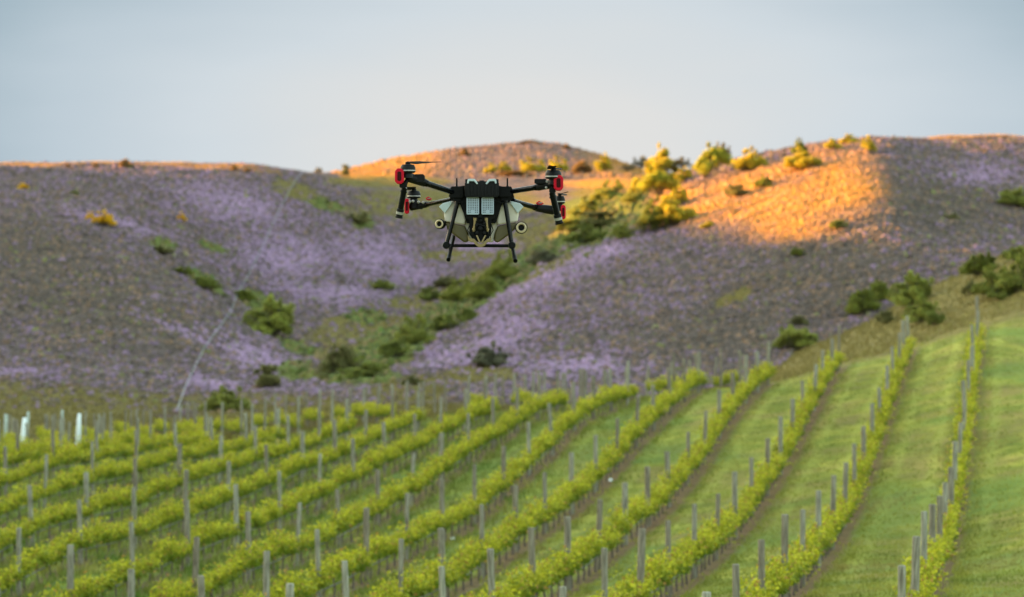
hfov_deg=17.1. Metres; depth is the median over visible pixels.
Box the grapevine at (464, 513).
[445,502,476,533]
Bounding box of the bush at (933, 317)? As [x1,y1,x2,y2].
[924,305,945,325]
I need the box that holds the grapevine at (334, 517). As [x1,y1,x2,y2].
[316,508,353,549]
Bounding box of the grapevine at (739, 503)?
[729,495,757,527]
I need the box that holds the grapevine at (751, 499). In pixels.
[738,489,760,523]
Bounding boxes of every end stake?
[3,414,7,446]
[20,417,26,442]
[75,413,80,443]
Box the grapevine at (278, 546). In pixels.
[256,528,288,574]
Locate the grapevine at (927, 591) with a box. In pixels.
[891,578,938,596]
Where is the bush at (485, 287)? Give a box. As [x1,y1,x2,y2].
[461,270,500,298]
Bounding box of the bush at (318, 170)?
[314,168,322,172]
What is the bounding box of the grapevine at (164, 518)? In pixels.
[138,506,176,539]
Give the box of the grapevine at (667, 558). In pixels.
[652,549,683,596]
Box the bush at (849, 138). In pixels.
[838,134,860,143]
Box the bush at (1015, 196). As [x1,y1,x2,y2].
[996,186,1023,206]
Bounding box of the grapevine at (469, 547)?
[450,536,491,585]
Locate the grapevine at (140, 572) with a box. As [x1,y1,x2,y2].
[124,554,159,584]
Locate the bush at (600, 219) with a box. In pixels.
[577,210,620,227]
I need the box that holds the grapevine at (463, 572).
[447,558,471,594]
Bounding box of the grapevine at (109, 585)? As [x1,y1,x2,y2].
[88,570,126,596]
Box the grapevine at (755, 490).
[737,482,764,519]
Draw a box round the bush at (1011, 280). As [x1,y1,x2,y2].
[994,250,1023,292]
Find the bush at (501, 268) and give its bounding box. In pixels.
[485,248,519,278]
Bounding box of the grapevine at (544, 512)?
[524,496,550,538]
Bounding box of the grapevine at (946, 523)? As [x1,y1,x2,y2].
[927,513,954,534]
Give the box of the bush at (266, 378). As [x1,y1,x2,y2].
[253,364,281,387]
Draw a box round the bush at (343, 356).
[317,342,363,372]
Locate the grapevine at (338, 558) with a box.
[320,548,353,596]
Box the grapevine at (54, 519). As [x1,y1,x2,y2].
[33,502,64,538]
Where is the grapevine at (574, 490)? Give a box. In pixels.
[555,476,583,515]
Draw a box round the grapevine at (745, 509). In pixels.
[725,501,754,532]
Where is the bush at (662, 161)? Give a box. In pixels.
[643,142,679,173]
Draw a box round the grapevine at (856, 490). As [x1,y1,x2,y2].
[836,480,865,513]
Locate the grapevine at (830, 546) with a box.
[805,525,836,548]
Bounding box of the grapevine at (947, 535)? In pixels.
[927,525,957,551]
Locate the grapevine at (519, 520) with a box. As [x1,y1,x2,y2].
[500,507,526,554]
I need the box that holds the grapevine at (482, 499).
[467,492,488,522]
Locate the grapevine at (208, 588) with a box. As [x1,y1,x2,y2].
[181,578,214,595]
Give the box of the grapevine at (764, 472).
[754,462,775,502]
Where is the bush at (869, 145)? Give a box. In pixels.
[860,134,876,150]
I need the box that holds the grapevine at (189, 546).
[172,536,193,568]
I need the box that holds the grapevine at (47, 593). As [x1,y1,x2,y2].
[27,581,68,596]
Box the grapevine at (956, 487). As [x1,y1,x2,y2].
[940,481,964,501]
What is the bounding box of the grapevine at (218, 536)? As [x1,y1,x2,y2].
[205,519,236,554]
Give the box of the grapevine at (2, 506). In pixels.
[0,497,7,516]
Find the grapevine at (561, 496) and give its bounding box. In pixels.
[547,487,570,524]
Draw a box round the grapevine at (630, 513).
[613,503,644,526]
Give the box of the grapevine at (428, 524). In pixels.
[413,513,437,549]
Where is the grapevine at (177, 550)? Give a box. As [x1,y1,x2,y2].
[163,537,188,573]
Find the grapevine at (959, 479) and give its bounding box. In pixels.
[944,468,966,490]
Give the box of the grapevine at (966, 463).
[944,453,979,470]
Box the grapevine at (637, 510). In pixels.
[619,498,654,539]
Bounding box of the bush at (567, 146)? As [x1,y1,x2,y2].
[562,143,571,148]
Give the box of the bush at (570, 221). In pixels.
[555,214,581,231]
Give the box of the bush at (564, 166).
[549,155,568,170]
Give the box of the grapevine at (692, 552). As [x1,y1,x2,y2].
[675,534,702,583]
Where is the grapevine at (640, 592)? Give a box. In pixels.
[610,581,651,596]
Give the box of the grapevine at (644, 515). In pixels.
[628,494,650,535]
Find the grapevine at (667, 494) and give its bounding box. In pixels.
[652,481,677,513]
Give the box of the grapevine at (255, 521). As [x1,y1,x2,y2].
[239,505,272,526]
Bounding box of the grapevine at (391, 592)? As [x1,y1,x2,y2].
[366,576,401,596]
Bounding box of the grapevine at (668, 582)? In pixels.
[652,564,676,596]
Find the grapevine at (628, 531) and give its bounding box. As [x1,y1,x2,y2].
[607,516,635,547]
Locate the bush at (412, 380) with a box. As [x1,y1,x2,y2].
[401,375,423,385]
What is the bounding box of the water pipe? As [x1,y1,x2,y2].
[176,172,302,410]
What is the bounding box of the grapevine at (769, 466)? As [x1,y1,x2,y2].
[754,457,777,497]
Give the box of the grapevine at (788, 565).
[767,553,798,596]
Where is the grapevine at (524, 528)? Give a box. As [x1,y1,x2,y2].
[502,510,533,549]
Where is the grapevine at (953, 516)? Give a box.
[935,503,959,530]
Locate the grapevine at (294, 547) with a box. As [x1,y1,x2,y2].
[280,532,311,565]
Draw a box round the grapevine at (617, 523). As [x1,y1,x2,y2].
[604,506,634,552]
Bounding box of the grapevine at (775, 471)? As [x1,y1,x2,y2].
[760,461,780,482]
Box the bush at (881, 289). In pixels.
[869,279,891,300]
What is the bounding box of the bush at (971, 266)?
[958,251,998,275]
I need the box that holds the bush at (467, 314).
[454,307,476,321]
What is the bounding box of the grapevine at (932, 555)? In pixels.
[911,547,945,575]
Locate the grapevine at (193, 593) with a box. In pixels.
[169,575,209,596]
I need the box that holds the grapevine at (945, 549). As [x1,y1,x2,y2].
[938,540,951,564]
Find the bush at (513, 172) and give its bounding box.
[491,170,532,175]
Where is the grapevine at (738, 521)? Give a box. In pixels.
[722,508,746,540]
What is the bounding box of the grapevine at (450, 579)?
[421,561,459,596]
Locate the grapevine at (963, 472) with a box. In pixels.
[943,464,969,484]
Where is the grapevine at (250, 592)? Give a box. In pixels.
[234,586,266,596]
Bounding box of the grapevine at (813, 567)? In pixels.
[798,528,827,572]
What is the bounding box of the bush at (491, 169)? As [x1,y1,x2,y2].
[483,162,498,173]
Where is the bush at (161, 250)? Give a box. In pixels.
[153,245,174,254]
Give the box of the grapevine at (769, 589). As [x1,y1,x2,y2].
[746,573,780,596]
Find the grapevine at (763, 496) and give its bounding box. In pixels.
[744,479,769,510]
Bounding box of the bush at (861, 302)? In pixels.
[844,286,881,314]
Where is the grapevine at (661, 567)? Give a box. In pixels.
[634,552,684,596]
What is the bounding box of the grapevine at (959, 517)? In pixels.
[936,510,968,528]
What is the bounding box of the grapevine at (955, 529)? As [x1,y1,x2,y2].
[943,517,960,540]
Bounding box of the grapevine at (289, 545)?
[268,529,299,569]
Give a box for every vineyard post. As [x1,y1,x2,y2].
[3,447,7,495]
[8,415,10,433]
[13,419,15,434]
[16,425,19,470]
[16,528,20,595]
[25,423,28,442]
[27,485,34,545]
[43,454,47,508]
[44,414,45,428]
[46,416,48,430]
[51,429,55,477]
[54,413,56,432]
[58,419,61,465]
[62,418,64,438]
[67,422,70,443]
[67,544,73,595]
[77,500,82,563]
[84,411,86,436]
[84,472,89,526]
[90,441,94,494]
[94,421,98,468]
[98,414,99,437]
[100,416,103,450]
[103,413,105,429]
[109,412,111,442]
[124,409,126,431]
[128,569,134,596]
[129,522,135,587]
[130,409,131,426]
[131,487,137,548]
[133,458,137,512]
[134,430,137,481]
[135,411,137,429]
[136,418,139,457]
[142,409,144,428]
[149,410,151,438]
[164,406,165,435]
[172,415,176,449]
[173,423,176,469]
[177,444,181,495]
[178,405,181,436]
[181,470,188,530]
[184,500,190,566]
[186,403,188,433]
[192,537,199,596]
[194,405,196,425]
[197,575,204,596]
[205,413,208,444]
[208,417,214,463]
[217,435,222,483]
[221,402,223,433]
[226,461,230,513]
[233,484,238,546]
[240,400,242,436]
[244,413,247,453]
[245,511,250,585]
[250,403,253,435]
[253,425,256,468]
[263,551,269,596]
[264,397,266,430]
[264,445,268,496]
[274,394,275,426]
[276,408,279,445]
[277,471,281,529]
[284,395,286,426]
[286,415,289,457]
[286,583,293,596]
[294,502,301,564]
[297,396,299,435]
[300,431,304,480]
[305,392,307,426]
[315,529,321,596]
[317,454,321,509]
[318,390,320,405]
[318,406,320,451]
[331,389,333,422]
[332,419,336,469]
[335,489,340,547]
[341,560,348,596]
[345,399,348,440]
[348,388,350,417]
[351,439,355,488]
[362,387,364,422]
[363,410,367,453]
[363,508,368,581]
[365,387,367,402]
[374,470,379,524]
[376,384,378,420]
[381,422,386,473]
[391,384,393,394]
[391,395,393,440]
[398,539,403,591]
[404,493,408,558]
[406,381,407,410]
[409,453,415,505]
[413,414,415,457]
[416,390,418,429]
[418,383,420,407]
[422,382,424,411]
[433,381,435,412]
[438,528,446,596]
[439,397,441,426]
[439,432,443,478]
[439,479,444,536]
[439,566,445,596]
[463,389,466,431]
[467,375,469,405]
[467,413,469,464]
[472,465,476,524]
[479,504,484,577]
[482,379,487,421]
[487,549,494,596]
[491,398,495,448]
[494,373,496,401]
[501,375,503,406]
[501,446,505,499]
[512,373,515,407]
[512,485,518,552]
[515,387,518,432]
[524,375,526,402]
[526,422,530,475]
[528,527,535,596]
[532,372,534,399]
[536,375,541,420]
[542,472,547,533]
[543,372,545,393]
[547,403,554,455]
[556,371,558,413]
[559,586,566,596]
[561,372,563,391]
[564,373,566,394]
[564,516,571,590]
[569,452,573,514]
[571,382,575,431]
[579,368,581,400]
[582,369,584,397]
[584,372,586,397]
[591,375,594,418]
[593,435,597,492]
[596,499,602,569]
[601,548,607,596]
[603,369,604,389]
[605,370,606,389]
[609,368,612,410]
[615,418,618,470]
[622,482,627,545]
[626,361,629,404]
[635,396,639,447]
[637,528,645,588]
[645,466,650,526]
[647,365,649,394]
[651,385,655,430]
[665,451,670,507]
[665,520,671,596]
[667,369,671,414]
[672,356,674,384]
[682,359,685,401]
[686,432,689,484]
[692,504,696,578]
[694,355,696,390]
[697,351,700,393]
[702,592,710,596]
[703,410,707,463]
[714,357,717,387]
[714,494,720,559]
[717,390,721,438]
[720,349,721,386]
[730,372,734,418]
[732,472,737,538]
[732,564,739,596]
[738,350,741,383]
[744,355,747,403]
[749,457,753,516]
[755,351,758,392]
[758,539,764,596]
[764,438,769,495]
[767,342,769,385]
[778,417,782,474]
[780,514,787,596]
[790,399,794,452]
[800,381,804,429]
[800,509,804,586]
[813,364,817,410]
[815,490,820,566]
[821,350,823,393]
[830,338,833,380]
[830,475,835,549]
[837,326,839,369]
[842,462,848,527]
[852,444,856,504]
[861,426,865,481]
[870,403,873,431]
[877,387,880,411]
[885,365,888,394]
[890,346,893,372]
[898,333,900,359]
[898,565,905,596]
[901,320,904,347]
[905,316,909,338]
[911,536,919,593]
[921,511,926,562]
[929,504,935,586]
[936,496,942,569]
[942,482,947,521]
[948,467,953,504]
[952,441,956,484]
[958,422,962,457]
[961,380,966,409]
[962,400,966,436]
[966,360,969,392]
[970,324,973,345]
[970,346,974,373]
[975,296,978,311]
[975,311,979,335]
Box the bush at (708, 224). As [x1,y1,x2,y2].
[699,219,715,228]
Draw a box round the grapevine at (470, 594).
[459,591,484,596]
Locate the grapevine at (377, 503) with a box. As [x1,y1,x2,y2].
[363,491,386,526]
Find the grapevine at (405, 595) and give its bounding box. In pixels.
[387,585,409,596]
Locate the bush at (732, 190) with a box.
[722,184,748,195]
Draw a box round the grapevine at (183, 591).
[162,575,193,596]
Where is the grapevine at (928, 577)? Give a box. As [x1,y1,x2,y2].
[897,556,941,596]
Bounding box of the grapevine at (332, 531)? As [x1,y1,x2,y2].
[321,521,341,553]
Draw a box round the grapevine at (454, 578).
[446,563,462,596]
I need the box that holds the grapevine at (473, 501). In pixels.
[456,492,487,526]
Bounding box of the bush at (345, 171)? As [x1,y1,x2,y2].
[340,164,350,174]
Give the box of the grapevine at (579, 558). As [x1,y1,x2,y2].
[561,545,585,588]
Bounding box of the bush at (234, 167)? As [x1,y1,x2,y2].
[230,164,239,170]
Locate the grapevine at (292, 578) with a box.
[275,569,314,596]
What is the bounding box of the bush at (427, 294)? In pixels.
[418,285,440,299]
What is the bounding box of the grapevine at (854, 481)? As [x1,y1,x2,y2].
[848,478,863,506]
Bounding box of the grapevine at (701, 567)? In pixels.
[690,528,716,572]
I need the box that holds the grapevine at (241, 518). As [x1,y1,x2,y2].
[227,501,255,543]
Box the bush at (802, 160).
[781,147,822,169]
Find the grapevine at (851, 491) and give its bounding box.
[836,488,866,503]
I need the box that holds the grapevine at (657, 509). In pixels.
[642,494,666,511]
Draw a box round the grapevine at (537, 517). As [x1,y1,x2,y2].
[520,504,549,527]
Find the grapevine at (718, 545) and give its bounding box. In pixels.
[708,529,734,565]
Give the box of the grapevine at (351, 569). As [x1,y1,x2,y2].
[332,551,358,593]
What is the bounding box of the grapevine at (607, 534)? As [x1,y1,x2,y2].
[590,519,615,549]
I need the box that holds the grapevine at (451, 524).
[434,510,461,539]
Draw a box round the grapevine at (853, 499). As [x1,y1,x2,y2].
[836,491,869,510]
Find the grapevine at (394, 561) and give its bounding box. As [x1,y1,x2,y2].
[387,531,409,565]
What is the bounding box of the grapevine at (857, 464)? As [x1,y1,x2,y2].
[848,460,875,478]
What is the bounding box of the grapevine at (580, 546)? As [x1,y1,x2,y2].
[571,536,593,584]
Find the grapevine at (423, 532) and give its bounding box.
[402,517,434,552]
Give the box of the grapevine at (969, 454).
[943,441,973,456]
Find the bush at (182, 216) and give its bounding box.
[176,212,185,220]
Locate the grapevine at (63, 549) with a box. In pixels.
[48,535,75,568]
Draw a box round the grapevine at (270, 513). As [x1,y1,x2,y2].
[257,496,281,532]
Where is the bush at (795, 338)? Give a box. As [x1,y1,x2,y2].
[771,324,818,349]
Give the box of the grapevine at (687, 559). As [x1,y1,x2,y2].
[674,550,695,587]
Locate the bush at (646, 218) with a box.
[633,195,674,230]
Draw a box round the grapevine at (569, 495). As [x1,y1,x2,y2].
[552,482,577,520]
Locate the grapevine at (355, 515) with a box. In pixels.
[342,503,362,541]
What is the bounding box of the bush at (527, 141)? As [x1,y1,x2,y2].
[517,140,543,143]
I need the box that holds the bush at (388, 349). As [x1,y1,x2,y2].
[376,339,410,356]
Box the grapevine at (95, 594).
[74,579,108,596]
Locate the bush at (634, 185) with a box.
[627,174,655,193]
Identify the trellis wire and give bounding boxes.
[1,402,415,559]
[3,424,263,488]
[8,413,343,516]
[31,394,485,596]
[126,385,561,595]
[220,383,606,595]
[336,365,697,596]
[455,358,765,596]
[594,365,821,592]
[740,338,903,593]
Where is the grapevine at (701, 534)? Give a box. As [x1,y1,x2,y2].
[676,526,712,576]
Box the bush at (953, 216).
[942,213,959,219]
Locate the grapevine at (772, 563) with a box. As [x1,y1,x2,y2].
[754,555,790,593]
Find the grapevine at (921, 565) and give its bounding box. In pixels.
[902,556,948,587]
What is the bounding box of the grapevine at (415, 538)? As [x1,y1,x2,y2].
[400,524,425,556]
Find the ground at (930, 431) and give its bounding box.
[0,137,1023,596]
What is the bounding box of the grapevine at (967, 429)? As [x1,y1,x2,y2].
[952,419,973,441]
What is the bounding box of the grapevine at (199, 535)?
[180,524,206,560]
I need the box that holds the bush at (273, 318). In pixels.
[241,294,295,336]
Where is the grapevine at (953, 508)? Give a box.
[948,500,963,519]
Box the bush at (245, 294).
[234,289,258,300]
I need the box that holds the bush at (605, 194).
[588,179,625,201]
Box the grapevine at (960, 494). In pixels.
[954,485,967,505]
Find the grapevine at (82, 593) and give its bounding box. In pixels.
[58,571,97,596]
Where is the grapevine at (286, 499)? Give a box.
[275,492,297,524]
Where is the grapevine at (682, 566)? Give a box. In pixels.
[653,544,690,594]
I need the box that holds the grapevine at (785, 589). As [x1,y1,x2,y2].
[778,570,797,596]
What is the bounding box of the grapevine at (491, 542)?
[474,529,500,575]
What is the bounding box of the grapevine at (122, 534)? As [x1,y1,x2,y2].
[108,521,128,552]
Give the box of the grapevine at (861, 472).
[848,459,867,483]
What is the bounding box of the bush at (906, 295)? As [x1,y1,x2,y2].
[885,270,934,305]
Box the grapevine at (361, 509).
[349,497,371,536]
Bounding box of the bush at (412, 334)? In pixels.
[393,312,436,345]
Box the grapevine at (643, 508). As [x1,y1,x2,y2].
[629,496,652,527]
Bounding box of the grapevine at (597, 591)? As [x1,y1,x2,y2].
[590,590,613,596]
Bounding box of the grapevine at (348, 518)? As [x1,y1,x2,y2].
[328,507,355,543]
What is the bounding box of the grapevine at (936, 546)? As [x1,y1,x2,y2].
[910,535,947,565]
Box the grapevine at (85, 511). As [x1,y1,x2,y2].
[73,501,93,518]
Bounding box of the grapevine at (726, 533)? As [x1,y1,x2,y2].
[711,524,742,556]
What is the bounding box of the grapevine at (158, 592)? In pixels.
[149,574,181,596]
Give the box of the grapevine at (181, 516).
[168,503,193,528]
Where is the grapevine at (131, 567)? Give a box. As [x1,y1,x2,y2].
[116,559,143,593]
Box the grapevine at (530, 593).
[515,579,536,596]
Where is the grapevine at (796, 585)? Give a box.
[788,550,819,591]
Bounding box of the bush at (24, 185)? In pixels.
[18,182,28,188]
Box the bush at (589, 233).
[560,222,607,242]
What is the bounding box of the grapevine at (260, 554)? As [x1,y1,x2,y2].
[235,540,269,580]
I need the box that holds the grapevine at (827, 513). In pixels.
[821,506,852,528]
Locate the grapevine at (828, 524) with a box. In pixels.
[811,517,840,558]
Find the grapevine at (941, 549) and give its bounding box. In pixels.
[927,540,948,567]
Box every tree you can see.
[637,165,681,200]
[691,152,719,182]
[698,141,733,175]
[716,141,730,164]
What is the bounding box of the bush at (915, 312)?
[900,295,938,323]
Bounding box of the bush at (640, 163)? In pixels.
[628,155,647,169]
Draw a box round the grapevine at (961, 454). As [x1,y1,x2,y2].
[946,446,969,465]
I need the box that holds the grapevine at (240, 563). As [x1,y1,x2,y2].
[219,550,247,592]
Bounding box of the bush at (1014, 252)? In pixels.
[1000,245,1023,260]
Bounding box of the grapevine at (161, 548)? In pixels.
[144,533,180,577]
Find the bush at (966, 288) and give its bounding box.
[960,280,977,293]
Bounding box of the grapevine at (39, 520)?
[22,509,55,541]
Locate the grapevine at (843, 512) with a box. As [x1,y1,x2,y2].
[821,505,848,543]
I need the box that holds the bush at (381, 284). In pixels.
[371,277,394,289]
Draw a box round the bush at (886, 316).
[875,310,896,323]
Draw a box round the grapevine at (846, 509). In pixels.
[824,501,850,538]
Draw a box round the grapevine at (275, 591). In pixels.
[256,577,285,596]
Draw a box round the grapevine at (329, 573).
[304,559,341,596]
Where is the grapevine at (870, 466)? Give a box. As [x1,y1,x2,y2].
[851,453,873,470]
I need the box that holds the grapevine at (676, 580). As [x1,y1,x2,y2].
[661,544,691,591]
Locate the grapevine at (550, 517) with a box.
[527,508,558,534]
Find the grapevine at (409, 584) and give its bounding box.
[386,564,423,596]
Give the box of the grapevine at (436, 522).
[422,510,446,545]
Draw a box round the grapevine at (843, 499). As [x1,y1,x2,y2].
[836,495,857,529]
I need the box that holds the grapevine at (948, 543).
[938,535,952,572]
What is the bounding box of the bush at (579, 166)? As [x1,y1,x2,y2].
[571,160,593,173]
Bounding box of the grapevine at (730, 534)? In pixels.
[724,519,738,549]
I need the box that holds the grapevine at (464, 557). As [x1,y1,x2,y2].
[450,544,479,589]
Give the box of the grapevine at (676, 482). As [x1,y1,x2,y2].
[657,466,684,504]
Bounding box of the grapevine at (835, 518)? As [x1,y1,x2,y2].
[822,508,845,551]
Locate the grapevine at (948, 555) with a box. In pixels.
[903,541,951,561]
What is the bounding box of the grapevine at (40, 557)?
[21,539,63,582]
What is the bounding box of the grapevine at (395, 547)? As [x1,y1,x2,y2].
[379,536,404,569]
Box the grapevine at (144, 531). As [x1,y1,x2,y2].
[127,518,163,546]
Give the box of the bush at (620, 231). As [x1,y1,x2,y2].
[610,221,635,238]
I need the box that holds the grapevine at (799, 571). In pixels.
[770,553,819,596]
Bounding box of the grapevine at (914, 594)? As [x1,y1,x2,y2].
[893,585,921,596]
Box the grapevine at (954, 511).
[936,503,959,528]
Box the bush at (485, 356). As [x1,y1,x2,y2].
[466,340,509,366]
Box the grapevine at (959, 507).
[954,499,970,516]
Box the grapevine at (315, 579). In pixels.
[299,567,334,596]
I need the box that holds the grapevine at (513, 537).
[492,524,519,559]
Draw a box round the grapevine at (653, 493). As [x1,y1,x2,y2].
[642,485,665,520]
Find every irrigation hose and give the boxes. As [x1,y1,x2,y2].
[0,422,416,594]
[0,432,346,551]
[0,440,276,517]
[1,451,162,488]
[98,416,481,595]
[207,405,563,592]
[312,396,630,594]
[422,384,702,596]
[531,381,762,596]
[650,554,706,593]
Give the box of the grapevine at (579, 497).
[563,479,589,509]
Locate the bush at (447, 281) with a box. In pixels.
[432,276,461,286]
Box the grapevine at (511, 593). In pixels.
[486,588,520,596]
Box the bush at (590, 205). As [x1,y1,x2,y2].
[566,196,604,214]
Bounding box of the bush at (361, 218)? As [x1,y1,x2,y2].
[345,211,372,223]
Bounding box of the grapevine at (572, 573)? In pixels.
[559,551,578,585]
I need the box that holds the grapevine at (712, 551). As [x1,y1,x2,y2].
[703,532,720,569]
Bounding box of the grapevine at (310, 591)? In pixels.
[298,579,319,596]
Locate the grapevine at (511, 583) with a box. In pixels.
[495,566,530,596]
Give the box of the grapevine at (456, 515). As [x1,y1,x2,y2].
[445,507,464,536]
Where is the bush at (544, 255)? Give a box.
[524,246,556,262]
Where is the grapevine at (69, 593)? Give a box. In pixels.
[58,588,77,596]
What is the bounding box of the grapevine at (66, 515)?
[44,501,82,532]
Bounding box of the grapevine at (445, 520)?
[428,510,457,530]
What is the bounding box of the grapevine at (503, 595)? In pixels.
[483,582,520,596]
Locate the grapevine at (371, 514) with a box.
[361,503,381,519]
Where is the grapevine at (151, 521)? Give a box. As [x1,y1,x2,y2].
[138,511,163,543]
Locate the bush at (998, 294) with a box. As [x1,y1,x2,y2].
[986,286,1014,299]
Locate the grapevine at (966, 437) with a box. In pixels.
[949,428,977,445]
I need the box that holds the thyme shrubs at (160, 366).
[0,134,1023,413]
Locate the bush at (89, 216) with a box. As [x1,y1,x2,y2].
[85,211,94,218]
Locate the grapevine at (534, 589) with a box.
[515,562,551,595]
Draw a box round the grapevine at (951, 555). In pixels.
[936,539,957,576]
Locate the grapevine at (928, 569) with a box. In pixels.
[906,556,940,585]
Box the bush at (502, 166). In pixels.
[497,161,511,170]
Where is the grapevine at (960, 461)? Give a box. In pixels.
[944,453,969,469]
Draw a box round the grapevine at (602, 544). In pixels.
[584,528,610,571]
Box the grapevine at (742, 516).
[722,502,751,523]
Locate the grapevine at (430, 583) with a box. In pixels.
[415,566,438,595]
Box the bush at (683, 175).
[672,166,692,182]
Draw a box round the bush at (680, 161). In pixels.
[672,156,691,168]
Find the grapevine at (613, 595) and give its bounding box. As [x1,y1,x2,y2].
[595,587,634,596]
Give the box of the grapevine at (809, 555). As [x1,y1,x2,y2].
[788,540,819,588]
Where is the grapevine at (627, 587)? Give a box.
[608,571,640,596]
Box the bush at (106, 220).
[91,209,116,225]
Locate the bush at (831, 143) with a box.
[823,138,842,148]
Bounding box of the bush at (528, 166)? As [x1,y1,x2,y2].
[519,155,548,172]
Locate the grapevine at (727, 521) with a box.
[706,508,739,553]
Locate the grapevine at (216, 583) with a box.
[199,565,230,596]
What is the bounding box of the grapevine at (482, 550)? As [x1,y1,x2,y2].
[471,536,491,580]
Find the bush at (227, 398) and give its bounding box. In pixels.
[197,385,250,410]
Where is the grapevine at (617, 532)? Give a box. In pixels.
[604,525,624,557]
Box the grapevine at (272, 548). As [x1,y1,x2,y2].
[257,539,277,561]
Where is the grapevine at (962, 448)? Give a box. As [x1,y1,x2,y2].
[947,440,969,460]
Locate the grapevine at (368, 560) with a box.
[355,549,377,583]
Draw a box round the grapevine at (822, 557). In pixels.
[808,520,840,561]
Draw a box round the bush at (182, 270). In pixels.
[172,266,193,274]
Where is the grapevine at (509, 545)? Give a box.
[486,524,513,564]
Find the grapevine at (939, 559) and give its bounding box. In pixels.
[907,545,945,575]
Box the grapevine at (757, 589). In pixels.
[740,574,778,596]
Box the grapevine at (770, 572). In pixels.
[744,565,791,593]
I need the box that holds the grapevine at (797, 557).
[774,542,812,595]
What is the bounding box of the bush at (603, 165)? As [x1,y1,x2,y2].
[593,151,612,171]
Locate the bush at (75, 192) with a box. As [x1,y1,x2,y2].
[69,190,79,194]
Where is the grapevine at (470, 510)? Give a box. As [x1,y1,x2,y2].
[453,498,479,529]
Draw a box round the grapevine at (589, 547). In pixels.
[573,536,596,580]
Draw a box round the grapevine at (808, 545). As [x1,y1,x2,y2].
[794,532,821,562]
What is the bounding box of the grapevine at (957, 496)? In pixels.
[938,487,970,508]
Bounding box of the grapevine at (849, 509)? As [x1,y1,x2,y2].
[824,501,854,534]
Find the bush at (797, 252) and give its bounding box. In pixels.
[789,247,806,255]
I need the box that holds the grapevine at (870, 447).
[856,438,886,461]
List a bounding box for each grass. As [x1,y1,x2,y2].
[0,133,1023,175]
[0,172,1023,451]
[0,292,1023,596]
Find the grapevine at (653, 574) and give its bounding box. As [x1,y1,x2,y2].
[626,555,670,596]
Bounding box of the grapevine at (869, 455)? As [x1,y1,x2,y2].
[856,449,876,466]
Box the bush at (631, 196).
[620,187,643,202]
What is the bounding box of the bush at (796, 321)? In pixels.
[786,315,809,325]
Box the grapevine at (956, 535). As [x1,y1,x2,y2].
[944,512,957,540]
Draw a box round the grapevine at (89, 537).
[68,523,106,561]
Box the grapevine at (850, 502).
[836,495,859,514]
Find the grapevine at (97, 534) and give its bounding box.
[86,516,112,551]
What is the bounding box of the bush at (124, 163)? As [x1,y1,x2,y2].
[118,158,133,167]
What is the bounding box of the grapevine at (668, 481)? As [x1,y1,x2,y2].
[656,474,679,509]
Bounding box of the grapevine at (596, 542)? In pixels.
[575,530,614,576]
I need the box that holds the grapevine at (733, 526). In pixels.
[720,513,741,544]
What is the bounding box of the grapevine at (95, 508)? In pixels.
[77,493,108,523]
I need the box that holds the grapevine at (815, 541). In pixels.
[798,529,824,576]
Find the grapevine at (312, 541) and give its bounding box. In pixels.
[294,531,333,557]
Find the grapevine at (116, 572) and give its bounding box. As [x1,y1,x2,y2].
[97,555,134,596]
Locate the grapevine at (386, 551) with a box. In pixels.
[353,533,396,574]
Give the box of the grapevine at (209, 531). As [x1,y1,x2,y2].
[190,518,217,557]
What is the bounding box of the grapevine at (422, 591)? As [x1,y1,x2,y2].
[397,571,437,596]
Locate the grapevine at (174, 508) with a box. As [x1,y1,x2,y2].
[159,494,183,531]
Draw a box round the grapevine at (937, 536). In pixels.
[920,533,952,572]
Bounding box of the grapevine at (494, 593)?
[467,585,510,596]
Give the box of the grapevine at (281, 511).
[262,500,291,531]
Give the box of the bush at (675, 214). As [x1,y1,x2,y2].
[654,191,698,224]
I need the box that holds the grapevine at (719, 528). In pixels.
[700,515,731,561]
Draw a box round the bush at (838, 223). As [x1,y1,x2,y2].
[828,219,847,228]
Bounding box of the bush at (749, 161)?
[730,146,768,170]
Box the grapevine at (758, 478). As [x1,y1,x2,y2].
[747,473,776,506]
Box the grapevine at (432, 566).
[412,554,450,596]
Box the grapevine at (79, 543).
[55,526,98,565]
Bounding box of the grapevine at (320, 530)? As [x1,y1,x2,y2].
[301,520,341,542]
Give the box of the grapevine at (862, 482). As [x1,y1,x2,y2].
[848,471,869,492]
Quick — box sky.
[0,0,1023,172]
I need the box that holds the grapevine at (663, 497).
[651,484,671,516]
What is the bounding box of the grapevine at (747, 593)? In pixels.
[740,590,766,596]
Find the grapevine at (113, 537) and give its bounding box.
[99,523,126,555]
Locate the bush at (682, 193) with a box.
[659,184,688,205]
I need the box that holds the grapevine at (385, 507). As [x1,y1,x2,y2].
[372,493,393,521]
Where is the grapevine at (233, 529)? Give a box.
[225,521,244,544]
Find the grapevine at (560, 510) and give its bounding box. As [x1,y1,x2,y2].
[532,495,568,527]
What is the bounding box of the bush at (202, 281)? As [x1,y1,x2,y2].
[189,276,222,287]
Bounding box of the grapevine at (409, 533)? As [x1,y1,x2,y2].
[385,521,418,545]
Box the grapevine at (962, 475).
[944,470,974,482]
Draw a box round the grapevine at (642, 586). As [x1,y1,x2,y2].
[614,579,667,596]
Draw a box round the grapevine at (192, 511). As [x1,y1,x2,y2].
[182,499,204,516]
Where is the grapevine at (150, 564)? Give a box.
[137,550,166,582]
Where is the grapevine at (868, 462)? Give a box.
[849,456,871,476]
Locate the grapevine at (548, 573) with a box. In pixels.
[527,557,560,596]
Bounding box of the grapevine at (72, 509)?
[61,501,82,531]
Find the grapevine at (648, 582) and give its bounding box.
[625,569,661,595]
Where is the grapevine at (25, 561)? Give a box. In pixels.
[6,551,38,590]
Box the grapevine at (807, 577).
[795,544,823,580]
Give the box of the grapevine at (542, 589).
[535,570,553,596]

